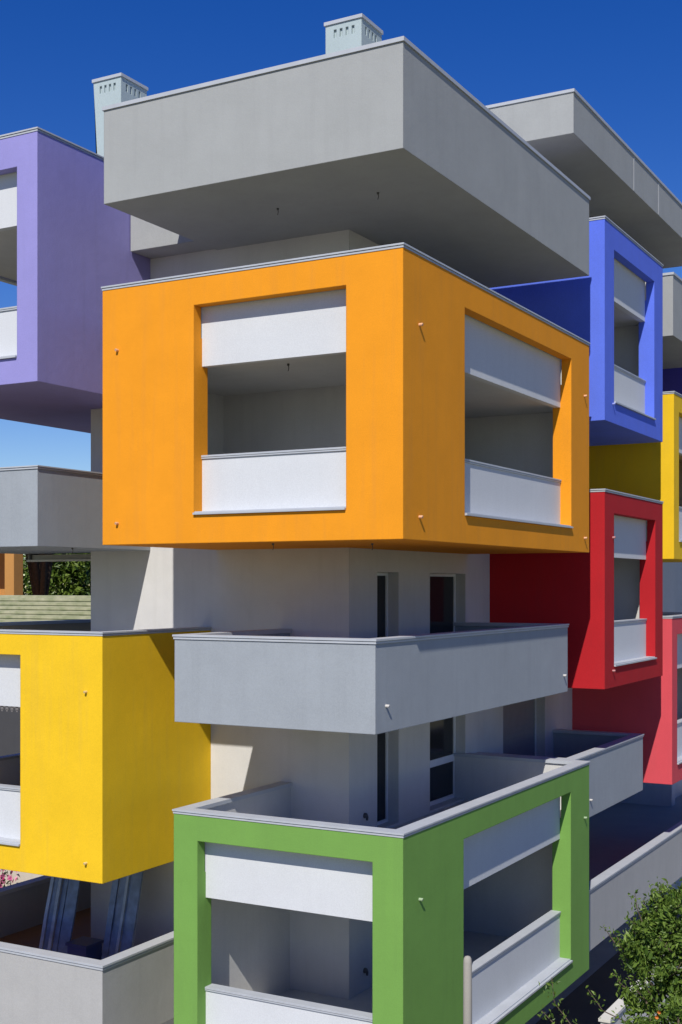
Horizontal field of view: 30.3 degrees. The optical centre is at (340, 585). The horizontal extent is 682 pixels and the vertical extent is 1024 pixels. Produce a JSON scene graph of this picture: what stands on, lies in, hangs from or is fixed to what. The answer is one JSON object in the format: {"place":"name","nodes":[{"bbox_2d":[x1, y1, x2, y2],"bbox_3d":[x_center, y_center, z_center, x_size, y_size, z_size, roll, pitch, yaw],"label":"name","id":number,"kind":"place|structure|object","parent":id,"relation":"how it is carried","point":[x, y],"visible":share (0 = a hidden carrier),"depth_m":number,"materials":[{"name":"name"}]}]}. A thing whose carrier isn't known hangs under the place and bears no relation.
{"place":"outdoors","nodes":[
{"label":"outdoors","id":0,"kind":"place"},
{"bbox_2d":[0,869,43,886],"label":"garden wall","id":1,"kind":"structure","parent":0,"point":[22,876],"depth_m":37.28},
{"bbox_2d":[0,595,90,755],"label":"house","id":2,"kind":"structure","parent":0,"point":[17,608],"depth_m":44.74,"materials":[{"name":"beige wood"}]},
{"bbox_2d":[0,0,681,590],"label":"sky","id":3,"kind":"structure","parent":0,"point":[623,57],"materials":[{"name":"blue"}]},
{"bbox_2d":[536,890,680,1023],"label":"paving","id":4,"kind":"structure","parent":0,"point":[578,1005],"depth_m":35.87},
{"bbox_2d":[0,13,590,1023],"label":"apartment block","id":5,"kind":"structure","parent":4,"relation":"on","point":[294,363],"depth_m":23.70,"materials":[{"name":"orange paint"}]},
{"bbox_2d":[26,554,90,561],"bbox_3d":[-6.369,-0.650,29.158,2.250,0.190,0.280,0,0,29],"label":"awning","id":6,"kind":"object","parent":5,"relation":"attached to","point":[56,558],"visible":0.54,"depth_m":29.18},
{"bbox_2d":[39,876,80,953],"bbox_3d":[-6.005,6.765,27.086,0.856,2.550,0.670,0,0,29],"label":"panel stack","id":7,"kind":"object","parent":5,"relation":"on","point":[66,912],"visible":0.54,"depth_m":27.02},
{"bbox_2d":[65,936,103,959],"bbox_3d":[-5.354,7.735,26.319,0.560,0.610,0.560,0,0,29],"label":"storage bin","id":8,"kind":"object","parent":5,"relation":"on","point":[87,947],"visible":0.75,"depth_m":26.18,"materials":[{"name":"blue plastic"}]},
{"bbox_2d":[101,871,143,959],"bbox_3d":[-4.547,6.758,26.241,0.800,2.565,0.615,0,0,29],"label":"panel stack","id":9,"kind":"object","parent":5,"relation":"on","point":[122,913],"visible":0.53,"depth_m":26.22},
{"bbox_2d":[377,732,387,824],"bbox_3d":[0.724,3.855,26.181,0.070,2.250,0.996,0,0,29],"label":"window frame","id":10,"kind":"structure","parent":5,"relation":"in","point":[382,739],"depth_m":26.43,"materials":[{"name":"grey metal"}]},
{"bbox_2d":[377,572,387,637],"bbox_3d":[0.724,0.855,26.181,0.070,2.250,0.996,0,0,29],"label":"window frame","id":11,"kind":"structure","parent":5,"relation":"in","point":[382,578],"depth_m":26.43,"materials":[{"name":"grey metal"}]},
{"bbox_2d":[430,717,455,805],"bbox_3d":[2.191,3.855,28.826,0.070,2.250,1.989,0,0,29],"label":"window frame","id":12,"kind":"structure","parent":5,"relation":"in","point":[442,732],"depth_m":29.09,"materials":[{"name":"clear glass"}]},
{"bbox_2d":[430,573,455,632],"bbox_3d":[2.191,0.855,28.826,0.070,2.250,1.989,0,0,29],"label":"window frame","id":13,"kind":"structure","parent":5,"relation":"in","point":[442,586],"depth_m":29.09,"materials":[{"name":"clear glass"}]},
{"bbox_2d":[463,956,471,1023],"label":"post","id":14,"kind":"object","parent":4,"relation":"on","point":[467,989],"visible":1,"depth_m":19.68,"materials":[{"name":"metal"}]},
{"bbox_2d":[476,88,681,1023],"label":"apartment block","id":15,"kind":"structure","parent":4,"relation":"on","point":[603,598],"depth_m":31.48,"materials":[{"name":"paint"}]},
{"bbox_2d":[503,699,535,755],"bbox_3d":[4.562,3.855,33.100,0.070,2.250,3.080,0,0,29],"label":"window frame","id":16,"kind":"structure","parent":15,"relation":"in","point":[519,719],"depth_m":33.43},
{"bbox_2d":[565,272,681,991],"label":"apartment block","id":17,"kind":"structure","parent":4,"relation":"on","point":[650,709],"depth_m":35.49,"materials":[{"name":"paint"}]},
{"bbox_2d":[598,957,681,1023],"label":"garden wall","id":18,"kind":"structure","parent":4,"relation":"on","point":[616,1008],"depth_m":28.85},
{"bbox_2d":[663,368,681,890],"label":"apartment block","id":19,"kind":"structure","parent":4,"relation":"on","point":[672,379],"depth_m":47.99,"materials":[{"name":"paint"}]},
{"label":"ground","id":20,"kind":"structure","parent":0,"visible":0},
{"bbox_2d":[0,869,17,887],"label":"flowering shrub","id":21,"kind":"object","parent":20,"relation":"on","point":[3,879],"visible":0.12,"depth_m":36.47,"materials":[{"name":"pink plant"}]},
{"bbox_2d":[0,553,22,594],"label":"house","id":22,"kind":"structure","parent":20,"relation":"on","point":[11,574],"depth_m":50.92,"materials":[{"name":"orange paint"}]},
{"bbox_2d":[26,554,53,594],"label":"tree","id":23,"kind":"object","parent":20,"relation":"on","point":[40,575],"depth_m":54.84,"materials":[{"name":"plant"}]},
{"bbox_2d":[23,553,90,595],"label":"tree","id":24,"kind":"object","parent":20,"relation":"on","point":[67,577],"visible":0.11,"depth_m":62.41,"materials":[{"name":"green plant"}]},
{"bbox_2d":[75,553,90,595],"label":"tree","id":25,"kind":"object","parent":20,"relation":"on","point":[87,580],"depth_m":61.26,"materials":[{"name":"green plant"}]},
{"bbox_2d":[537,877,681,1023],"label":"pomegranate shrub","id":26,"kind":"object","parent":20,"relation":"on","point":[658,944],"visible":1,"depth_m":22.19,"materials":[{"name":"green plant"}]}
]}

